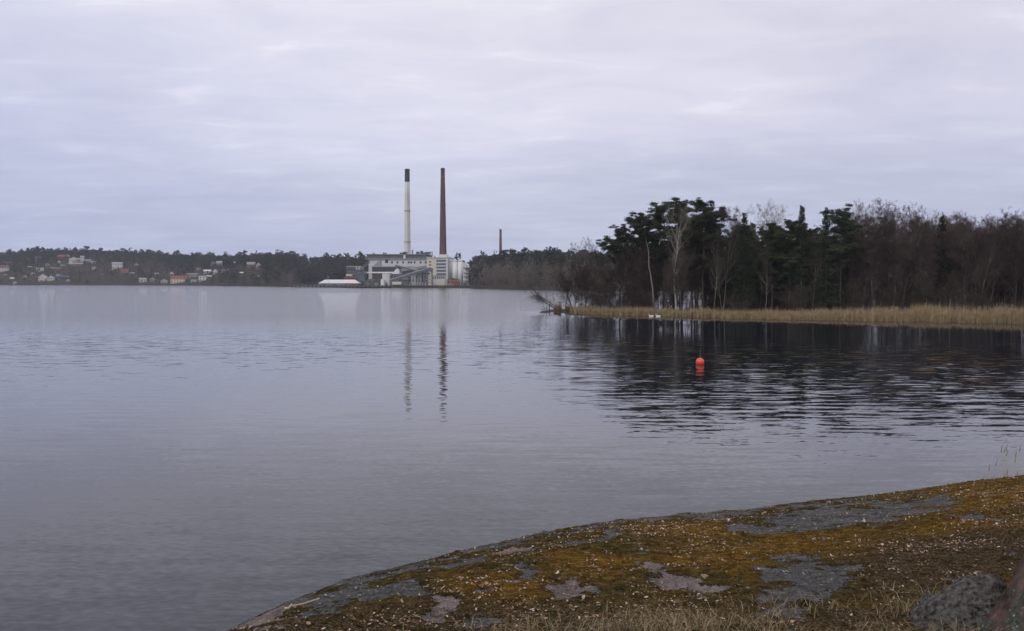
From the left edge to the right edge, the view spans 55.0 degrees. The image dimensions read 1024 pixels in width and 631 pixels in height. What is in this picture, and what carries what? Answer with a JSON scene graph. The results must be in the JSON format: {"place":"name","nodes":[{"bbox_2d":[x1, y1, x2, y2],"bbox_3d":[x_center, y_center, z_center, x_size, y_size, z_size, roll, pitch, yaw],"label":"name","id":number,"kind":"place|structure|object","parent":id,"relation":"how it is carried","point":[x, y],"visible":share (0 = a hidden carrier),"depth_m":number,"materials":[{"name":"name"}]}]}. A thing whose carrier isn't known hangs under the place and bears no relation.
{"place":"outdoors","nodes":[
{"label":"outdoors","id":0,"kind":"place"},
{"bbox_2d":[0,285,1023,630],"bbox_3d":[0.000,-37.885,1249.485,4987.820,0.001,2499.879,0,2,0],"label":"water","id":1,"kind":"structure","parent":0,"point":[178,457],"depth_m":40.30,"materials":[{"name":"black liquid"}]},
{"bbox_2d":[290,285,469,287],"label":"quay","id":2,"kind":"structure","parent":1,"relation":"in","point":[341,286],"depth_m":857.61,"materials":[{"name":"concrete"}]},
{"bbox_2d":[319,280,360,284],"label":"storage tent","id":3,"kind":"object","parent":2,"relation":"on","point":[336,282],"visible":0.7,"depth_m":873.13,"materials":[{"name":"white fabric"}]},
{"bbox_2d":[389,267,428,284],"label":"conveyor bridge","id":4,"kind":"structure","parent":2,"relation":"on","point":[409,274],"depth_m":873.35,"materials":[{"name":"grey metal"}]},
{"bbox_2d":[983,444,1020,478],"bbox_3d":[12.913,4.335,24.261,2.622,2.233,2.647,1,2,18],"label":"reed clump","id":5,"kind":"object","parent":1,"relation":"in","point":[1004,464],"visible":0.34,"depth_m":24.75,"materials":[{"name":"plant"}]},
{"bbox_2d":[0,258,1023,291],"bbox_3d":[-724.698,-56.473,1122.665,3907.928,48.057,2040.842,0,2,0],"label":"hills","id":6,"kind":"structure","parent":0,"point":[298,278],"depth_m":1339.97,"materials":[{"name":"plant"}]},
{"bbox_2d":[0,246,282,283],"bbox_3d":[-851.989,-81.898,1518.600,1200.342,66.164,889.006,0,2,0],"label":"conifer wood","id":7,"kind":"object","parent":6,"relation":"on","point":[265,259],"visible":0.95,"depth_m":1505.03,"materials":[{"name":"plant"}]},
{"bbox_2d":[0,250,282,284],"bbox_3d":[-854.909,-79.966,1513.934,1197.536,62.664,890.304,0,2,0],"label":"bare wood","id":8,"kind":"object","parent":6,"relation":"on","point":[120,277],"visible":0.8,"depth_m":1461.49,"materials":[{"name":"plant"}]},
{"bbox_2d":[275,249,471,283],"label":"conifer wood","id":9,"kind":"object","parent":6,"relation":"on","point":[326,265],"visible":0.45,"depth_m":1193.72,"materials":[{"name":"plant"}]},
{"bbox_2d":[366,251,431,278],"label":"boiler house","id":10,"kind":"structure","parent":6,"relation":"on","point":[406,259],"depth_m":963.98,"materials":[{"name":"grey concrete"}]},
{"bbox_2d":[404,169,410,253],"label":"chimney","id":11,"kind":"object","parent":10,"relation":"on","point":[407,243],"visible":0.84,"depth_m":994.73,"materials":[{"name":"white concrete"}]},
{"bbox_2d":[371,260,426,284],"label":"annexe","id":12,"kind":"structure","parent":6,"relation":"on","point":[377,267],"depth_m":934.11,"materials":[{"name":"grey concrete"}]},
{"bbox_2d":[409,274,426,284],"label":"framed hall","id":13,"kind":"structure","parent":6,"relation":"on","point":[414,278],"depth_m":885.32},
{"bbox_2d":[426,254,449,284],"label":"office block","id":14,"kind":"structure","parent":6,"relation":"on","point":[439,265],"depth_m":929.06,"materials":[{"name":"beige concrete"}]},
{"bbox_2d":[439,168,446,253],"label":"chimney","id":15,"kind":"object","parent":6,"relation":"on","point":[442,248],"visible":0.82,"depth_m":954.84,"materials":[{"name":"red brick"}]},
{"bbox_2d":[467,245,926,286],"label":"conifer wood","id":16,"kind":"object","parent":6,"relation":"on","point":[538,255],"visible":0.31,"depth_m":753.52,"materials":[{"name":"plant"}]},
{"bbox_2d":[467,255,1022,287],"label":"bare wood","id":17,"kind":"object","parent":6,"relation":"on","point":[506,274],"visible":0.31,"depth_m":720.20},
{"bbox_2d":[0,0,1023,270],"label":"sky","id":18,"kind":"structure","parent":0,"point":[233,127],"materials":[{"name":"grey"}]},
{"bbox_2d":[227,475,1023,630],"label":"ground","id":19,"kind":"structure","parent":0,"point":[766,577],"depth_m":5.22,"materials":[{"name":"plant"}]},
{"bbox_2d":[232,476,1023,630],"bbox_3d":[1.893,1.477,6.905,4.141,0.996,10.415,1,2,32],"label":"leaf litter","id":20,"kind":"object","parent":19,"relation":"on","point":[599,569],"visible":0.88,"depth_m":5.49,"materials":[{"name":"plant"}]},
{"bbox_2d":[910,574,1006,630],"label":"boulder","id":21,"kind":"object","parent":19,"relation":"on","point":[971,601],"visible":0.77,"depth_m":4.06,"materials":[{"name":"stone"}]},
{"bbox_2d":[975,552,1023,630],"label":"boulder","id":22,"kind":"object","parent":19,"relation":"on","point":[1007,612],"visible":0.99,"depth_m":3.84,"materials":[{"name":"grey stone"}]},
{"bbox_2d":[288,576,1013,630],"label":"grass","id":23,"kind":"structure","parent":0,"point":[641,622],"depth_m":4.20,"materials":[{"name":"plant"}]},
{"bbox_2d":[541,309,961,321],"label":"land","id":24,"kind":"structure","parent":0,"point":[562,311],"depth_m":185.32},
{"bbox_2d":[513,270,564,311],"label":"leaning shrub","id":25,"kind":"object","parent":24,"relation":"on","point":[539,298],"visible":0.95,"depth_m":185.75,"materials":[{"name":"plant"}]},
{"bbox_2d":[561,257,579,307],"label":"alder tree","id":26,"kind":"object","parent":24,"relation":"on","point":[572,268],"visible":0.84,"depth_m":187.68,"materials":[{"name":"brown plant"}]},
{"bbox_2d":[535,253,611,308],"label":"willow shrub","id":27,"kind":"object","parent":24,"relation":"on","point":[562,284],"visible":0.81,"depth_m":186.56,"materials":[{"name":"plant"}]},
{"bbox_2d":[569,258,591,306],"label":"alder tree","id":28,"kind":"object","parent":24,"relation":"on","point":[583,270],"visible":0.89,"depth_m":186.20,"materials":[{"name":"brown plant"}]},
{"bbox_2d":[569,237,601,295],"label":"bare tree","id":29,"kind":"object","parent":24,"relation":"on","point":[580,253],"visible":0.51,"depth_m":188.75,"materials":[{"name":"grey plant"}]},
{"bbox_2d":[572,264,603,305],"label":"alder tree","id":30,"kind":"object","parent":24,"relation":"on","point":[584,273],"visible":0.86,"depth_m":184.97,"materials":[{"name":"brown plant"}]},
{"bbox_2d":[582,249,608,306],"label":"alder tree","id":31,"kind":"object","parent":24,"relation":"on","point":[597,259],"visible":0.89,"depth_m":184.01,"materials":[{"name":"brown plant"}]},
{"bbox_2d":[573,278,618,307],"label":"bare shrub","id":32,"kind":"object","parent":24,"relation":"on","point":[600,300],"visible":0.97,"depth_m":180.18,"materials":[{"name":"plant"}]},
{"bbox_2d":[586,257,617,307],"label":"alder tree","id":33,"kind":"object","parent":24,"relation":"on","point":[601,271],"visible":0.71,"depth_m":183.35,"materials":[{"name":"brown plant"}]},
{"bbox_2d":[599,242,631,302],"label":"alder tree","id":34,"kind":"object","parent":24,"relation":"on","point":[615,267],"visible":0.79,"depth_m":180.58,"materials":[{"name":"brown plant"}]},
{"bbox_2d":[602,282,628,308],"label":"bare shrub","id":35,"kind":"object","parent":24,"relation":"on","point":[623,297],"visible":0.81,"depth_m":179.16,"materials":[{"name":"plant"}]},
{"bbox_2d":[596,224,639,307],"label":"pine tree","id":36,"kind":"object","parent":24,"relation":"on","point":[621,233],"visible":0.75,"depth_m":180.42,"materials":[{"name":"green plant"}]},
{"bbox_2d":[607,249,639,305],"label":"bare tree","id":37,"kind":"object","parent":24,"relation":"on","point":[625,275],"visible":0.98,"depth_m":178.36,"materials":[{"name":"brown plant"}]},
{"bbox_2d":[622,285,652,307],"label":"bare shrub","id":38,"kind":"object","parent":24,"relation":"on","point":[633,298],"visible":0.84,"depth_m":176.15,"materials":[{"name":"plant"}]},
{"bbox_2d":[622,276,660,307],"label":"bare shrub","id":39,"kind":"object","parent":24,"relation":"on","point":[637,283],"visible":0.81,"depth_m":175.86,"materials":[{"name":"plant"}]},
{"bbox_2d":[623,211,660,308],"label":"pine tree","id":40,"kind":"object","parent":24,"relation":"on","point":[639,222],"visible":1,"depth_m":173.76,"materials":[{"name":"green plant"}]},
{"bbox_2d":[625,230,659,281],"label":"pine tree","id":41,"kind":"object","parent":24,"relation":"on","point":[635,240],"visible":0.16,"depth_m":182.49,"materials":[{"name":"green plant"}]},
{"bbox_2d":[634,245,661,302],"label":"alder tree","id":42,"kind":"object","parent":24,"relation":"on","point":[644,257],"visible":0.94,"depth_m":176.15,"materials":[{"name":"brown plant"}]},
{"bbox_2d":[643,236,671,296],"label":"alder tree","id":43,"kind":"object","parent":24,"relation":"on","point":[659,261],"visible":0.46,"depth_m":178.53,"materials":[{"name":"brown plant"}]},
{"bbox_2d":[637,197,695,308],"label":"pine tree","id":44,"kind":"object","parent":24,"relation":"on","point":[658,214],"visible":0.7,"depth_m":177.50,"materials":[{"name":"green plant"}]},
{"bbox_2d":[658,259,677,308],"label":"bare tree","id":45,"kind":"object","parent":24,"relation":"on","point":[666,274],"visible":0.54,"depth_m":174.52,"materials":[{"name":"brown plant"}]},
{"bbox_2d":[664,248,689,309],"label":"bare tree","id":46,"kind":"object","parent":24,"relation":"on","point":[676,277],"visible":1,"depth_m":168.93,"materials":[{"name":"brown plant"}]},
{"bbox_2d":[664,202,696,309],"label":"birch tree","id":47,"kind":"object","parent":24,"relation":"on","point":[684,215],"visible":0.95,"depth_m":169.30,"materials":[{"name":"grey plant"}]},
{"bbox_2d":[658,199,702,308],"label":"pine tree","id":48,"kind":"object","parent":24,"relation":"on","point":[678,206],"visible":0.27,"depth_m":176.83,"materials":[{"name":"green plant"}]},
{"bbox_2d":[667,243,696,301],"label":"bare tree","id":49,"kind":"object","parent":24,"relation":"on","point":[684,272],"visible":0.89,"depth_m":169.50,"materials":[{"name":"brown plant"}]},
{"bbox_2d":[685,263,709,307],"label":"alder tree","id":50,"kind":"object","parent":24,"relation":"on","point":[697,275],"visible":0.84,"depth_m":172.50,"materials":[{"name":"brown plant"}]},
{"bbox_2d":[679,291,717,309],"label":"bare shrub","id":51,"kind":"object","parent":24,"relation":"on","point":[690,303],"visible":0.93,"depth_m":168.33,"materials":[{"name":"plant"}]},
{"bbox_2d":[685,254,713,307],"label":"alder tree","id":52,"kind":"object","parent":24,"relation":"on","point":[691,289],"visible":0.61,"depth_m":173.18,"materials":[{"name":"brown plant"}]},
{"bbox_2d":[677,197,739,308],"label":"pine tree","id":53,"kind":"object","parent":24,"relation":"on","point":[706,220],"visible":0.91,"depth_m":170.42,"materials":[{"name":"green plant"}]},
{"bbox_2d":[565,303,860,320],"bbox_3d":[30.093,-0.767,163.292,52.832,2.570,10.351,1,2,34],"label":"reeds","id":54,"kind":"object","parent":24,"relation":"on","point":[700,313],"visible":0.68,"depth_m":160.38,"materials":[{"name":"plant"}]},
{"bbox_2d":[699,250,730,308],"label":"spruce tree","id":55,"kind":"object","parent":24,"relation":"on","point":[708,298],"visible":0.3,"depth_m":175.17,"materials":[{"name":"plant"}]},
{"bbox_2d":[702,229,728,306],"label":"bare tree","id":56,"kind":"object","parent":24,"relation":"on","point":[716,271],"visible":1,"depth_m":168.06,"materials":[{"name":"brown plant"}]},
{"bbox_2d":[704,228,729,309],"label":"spruce tree","id":57,"kind":"object","parent":24,"relation":"on","point":[718,294],"visible":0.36,"depth_m":174.39,"materials":[{"name":"plant"}]},
{"bbox_2d":[709,255,729,310],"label":"bare tree","id":58,"kind":"object","parent":24,"relation":"on","point":[714,285],"visible":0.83,"depth_m":169.30,"materials":[{"name":"brown plant"}]},
{"bbox_2d":[721,230,742,308],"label":"spruce tree","id":59,"kind":"object","parent":24,"relation":"on","point":[730,286],"visible":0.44,"depth_m":172.60,"materials":[{"name":"plant"}]},
{"bbox_2d":[715,206,751,308],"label":"bare tree","id":60,"kind":"object","parent":24,"relation":"on","point":[730,232],"visible":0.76,"depth_m":169.35,"materials":[{"name":"brown plant"}]},
{"bbox_2d":[722,292,753,311],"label":"bare shrub","id":61,"kind":"object","parent":24,"relation":"on","point":[735,304],"visible":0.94,"depth_m":161.43,"materials":[{"name":"plant"}]},
{"bbox_2d":[723,224,760,299],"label":"pine tree","id":62,"kind":"object","parent":24,"relation":"on","point":[754,240],"visible":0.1,"depth_m":178.16,"materials":[{"name":"green plant"}]},
{"bbox_2d":[725,212,759,312],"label":"spruce tree","id":63,"kind":"object","parent":24,"relation":"on","point":[743,275],"visible":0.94,"depth_m":166.92,"materials":[{"name":"plant"}]},
{"bbox_2d":[746,248,770,309],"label":"pine tree","id":64,"kind":"object","parent":24,"relation":"on","point":[755,269],"visible":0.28,"depth_m":173.61,"materials":[{"name":"green plant"}]},
{"bbox_2d":[751,241,777,309],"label":"bare tree","id":65,"kind":"object","parent":24,"relation":"on","point":[767,255],"visible":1,"depth_m":165.06,"materials":[{"name":"brown plant"}]},
{"bbox_2d":[750,223,787,310],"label":"pine tree","id":66,"kind":"object","parent":24,"relation":"on","point":[759,244],"visible":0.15,"depth_m":171.52,"materials":[{"name":"green plant"}]},
{"bbox_2d":[746,222,792,310],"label":"tree","id":67,"kind":"object","parent":24,"relation":"on","point":[775,249],"visible":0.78,"depth_m":166.38,"materials":[{"name":"green plant"}]},
{"bbox_2d":[747,199,792,306],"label":"birch tree","id":68,"kind":"object","parent":24,"relation":"on","point":[770,220],"visible":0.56,"depth_m":177.42,"materials":[{"name":"grey plant"}]},
{"bbox_2d":[762,248,793,310],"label":"spruce tree","id":69,"kind":"object","parent":24,"relation":"on","point":[778,283],"visible":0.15,"depth_m":171.60,"materials":[{"name":"plant"}]},
{"bbox_2d":[758,219,822,311],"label":"pine tree","id":70,"kind":"object","parent":24,"relation":"on","point":[786,239],"visible":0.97,"depth_m":164.27,"materials":[{"name":"green plant"}]},
{"bbox_2d":[774,224,821,292],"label":"pine tree","id":71,"kind":"object","parent":24,"relation":"on","point":[795,245],"visible":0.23,"depth_m":166.61,"materials":[{"name":"green plant"}]},
{"bbox_2d":[785,205,815,309],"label":"spruce tree","id":72,"kind":"object","parent":24,"relation":"on","point":[801,237],"visible":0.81,"depth_m":164.15,"materials":[{"name":"plant"}]},
{"bbox_2d":[779,284,823,311],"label":"bare shrub","id":73,"kind":"object","parent":24,"relation":"on","point":[794,302],"visible":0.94,"depth_m":157.40,"materials":[{"name":"plant"}]},
{"bbox_2d":[790,228,827,305],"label":"pine tree","id":74,"kind":"object","parent":24,"relation":"on","point":[810,282],"visible":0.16,"depth_m":167.52,"materials":[{"name":"green plant"}]},
{"bbox_2d":[807,230,827,310],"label":"bare tree","id":75,"kind":"object","parent":24,"relation":"on","point":[818,263],"visible":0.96,"depth_m":161.23,"materials":[{"name":"brown plant"}]},
{"bbox_2d":[806,207,847,310],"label":"spruce tree","id":76,"kind":"object","parent":24,"relation":"on","point":[827,223],"visible":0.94,"depth_m":160.34,"materials":[{"name":"plant"}]},
{"bbox_2d":[824,235,851,307],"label":"pine tree","id":77,"kind":"object","parent":24,"relation":"on","point":[845,270],"visible":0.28,"depth_m":167.42,"materials":[{"name":"green plant"}]},
{"bbox_2d":[811,203,872,308],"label":"pine tree","id":78,"kind":"object","parent":24,"relation":"on","point":[844,222],"visible":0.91,"depth_m":161.12,"materials":[{"name":"green plant"}]},
{"bbox_2d":[831,219,880,296],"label":"alder tree","id":79,"kind":"object","parent":24,"relation":"on","point":[853,256],"visible":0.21,"depth_m":167.96,"materials":[{"name":"brown plant"}]},
{"bbox_2d":[838,201,876,310],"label":"bare tree","id":80,"kind":"object","parent":24,"relation":"on","point":[858,209],"visible":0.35,"depth_m":169.87,"materials":[{"name":"brown plant"}]},
{"bbox_2d":[842,219,900,305],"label":"alder tree","id":81,"kind":"object","parent":24,"relation":"on","point":[873,235],"visible":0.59,"depth_m":162.95,"materials":[{"name":"brown plant"}]},
{"bbox_2d":[835,277,915,311],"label":"bare shrub","id":82,"kind":"object","parent":24,"relation":"on","point":[857,294],"visible":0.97,"depth_m":153.94,"materials":[{"name":"plant"}]},
{"bbox_2d":[853,203,900,309],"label":"alder tree","id":83,"kind":"object","parent":24,"relation":"on","point":[875,252],"visible":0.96,"depth_m":159.03,"materials":[{"name":"brown plant"}]},
{"bbox_2d":[856,214,911,308],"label":"alder tree","id":84,"kind":"object","parent":24,"relation":"on","point":[884,256],"visible":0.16,"depth_m":167.00,"materials":[{"name":"brown plant"}]},
{"bbox_2d":[750,299,1023,323],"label":"reeds","id":85,"kind":"object","parent":24,"relation":"on","point":[918,313],"visible":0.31,"depth_m":145.48,"materials":[{"name":"plant"}]},
{"bbox_2d":[873,279,924,308],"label":"bare shrub","id":86,"kind":"object","parent":24,"relation":"on","point":[882,284],"visible":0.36,"depth_m":166.70,"materials":[{"name":"plant"}]},
{"bbox_2d":[868,199,934,310],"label":"alder tree","id":87,"kind":"object","parent":24,"relation":"on","point":[895,287],"visible":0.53,"depth_m":160.92,"materials":[{"name":"brown plant"}]},
{"bbox_2d":[883,209,926,283],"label":"alder tree","id":88,"kind":"object","parent":24,"relation":"on","point":[900,213],"visible":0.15,"depth_m":189.81,"materials":[{"name":"brown plant"}]},
{"bbox_2d":[876,278,939,310],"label":"bare shrub","id":89,"kind":"object","parent":24,"relation":"on","point":[924,295],"visible":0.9,"depth_m":153.39,"materials":[{"name":"plant"}]},
{"bbox_2d":[888,220,943,303],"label":"alder tree","id":90,"kind":"object","parent":24,"relation":"on","point":[911,250],"visible":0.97,"depth_m":154.32,"materials":[{"name":"brown plant"}]},
{"bbox_2d":[890,202,945,306],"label":"alder tree","id":91,"kind":"object","parent":24,"relation":"on","point":[914,266],"visible":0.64,"depth_m":157.09,"materials":[{"name":"brown plant"}]},
{"bbox_2d":[888,208,948,308],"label":"alder tree","id":92,"kind":"object","parent":24,"relation":"on","point":[903,273],"visible":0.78,"depth_m":156.13,"materials":[{"name":"brown plant"}]},
{"bbox_2d":[910,232,961,302],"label":"alder tree","id":93,"kind":"object","parent":24,"relation":"on","point":[918,287],"visible":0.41,"depth_m":161.96,"materials":[{"name":"brown plant"}]},
{"bbox_2d":[921,215,953,309],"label":"spruce tree","id":94,"kind":"object","parent":24,"relation":"on","point":[942,226],"visible":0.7,"depth_m":161.65,"materials":[{"name":"plant"}]},
{"bbox_2d":[922,212,976,297],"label":"alder tree","id":95,"kind":"object","parent":24,"relation":"on","point":[947,223],"visible":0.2,"depth_m":169.12,"materials":[{"name":"brown plant"}]},
{"bbox_2d":[927,278,972,309],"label":"bare shrub","id":96,"kind":"object","parent":24,"relation":"on","point":[956,294],"visible":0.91,"depth_m":151.18,"materials":[{"name":"plant"}]},
{"bbox_2d":[945,212,984,305],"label":"alder tree","id":97,"kind":"object","parent":24,"relation":"on","point":[957,227],"visible":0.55,"depth_m":159.12,"materials":[{"name":"brown plant"}]},
{"bbox_2d":[943,222,987,301],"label":"alder tree","id":98,"kind":"object","parent":24,"relation":"on","point":[964,243],"visible":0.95,"depth_m":153.32,"materials":[{"name":"brown plant"}]},
{"bbox_2d":[931,222,999,295],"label":"alder tree","id":99,"kind":"object","parent":24,"relation":"on","point":[957,246],"visible":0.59,"depth_m":157.43,"materials":[{"name":"brown plant"}]},
{"bbox_2d":[944,222,989,308],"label":"alder tree","id":100,"kind":"object","parent":24,"relation":"on","point":[968,257],"visible":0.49,"depth_m":159.71,"materials":[{"name":"brown plant"}]},
{"bbox_2d":[952,290,989,310],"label":"bare shrub","id":101,"kind":"object","parent":24,"relation":"on","point":[973,302],"visible":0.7,"depth_m":147.76,"materials":[{"name":"plant"}]},
{"bbox_2d":[960,284,1015,313],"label":"bare shrub","id":102,"kind":"object","parent":24,"relation":"on","point":[972,288],"visible":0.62,"depth_m":148.95,"materials":[{"name":"plant"}]},
{"bbox_2d":[963,205,1020,307],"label":"alder tree","id":103,"kind":"object","parent":24,"relation":"on","point":[999,275],"visible":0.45,"depth_m":155.15,"materials":[{"name":"brown plant"}]},
{"bbox_2d":[969,218,1015,301],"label":"alder tree","id":104,"kind":"object","parent":24,"relation":"on","point":[978,275],"visible":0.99,"depth_m":150.62,"materials":[{"name":"brown plant"}]},
{"bbox_2d":[970,217,1023,306],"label":"alder tree","id":105,"kind":"object","parent":24,"relation":"on","point":[999,280],"visible":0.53,"depth_m":155.50,"materials":[{"name":"brown plant"}]},
{"bbox_2d":[986,211,1023,306],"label":"alder tree","id":106,"kind":"object","parent":24,"relation":"on","point":[1019,249],"visible":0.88,"depth_m":151.26,"materials":[{"name":"brown plant"}]},
{"bbox_2d":[995,210,1023,305],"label":"alder tree","id":107,"kind":"object","parent":24,"relation":"on","point":[1016,256],"visible":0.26,"depth_m":156.19,"materials":[{"name":"brown plant"}]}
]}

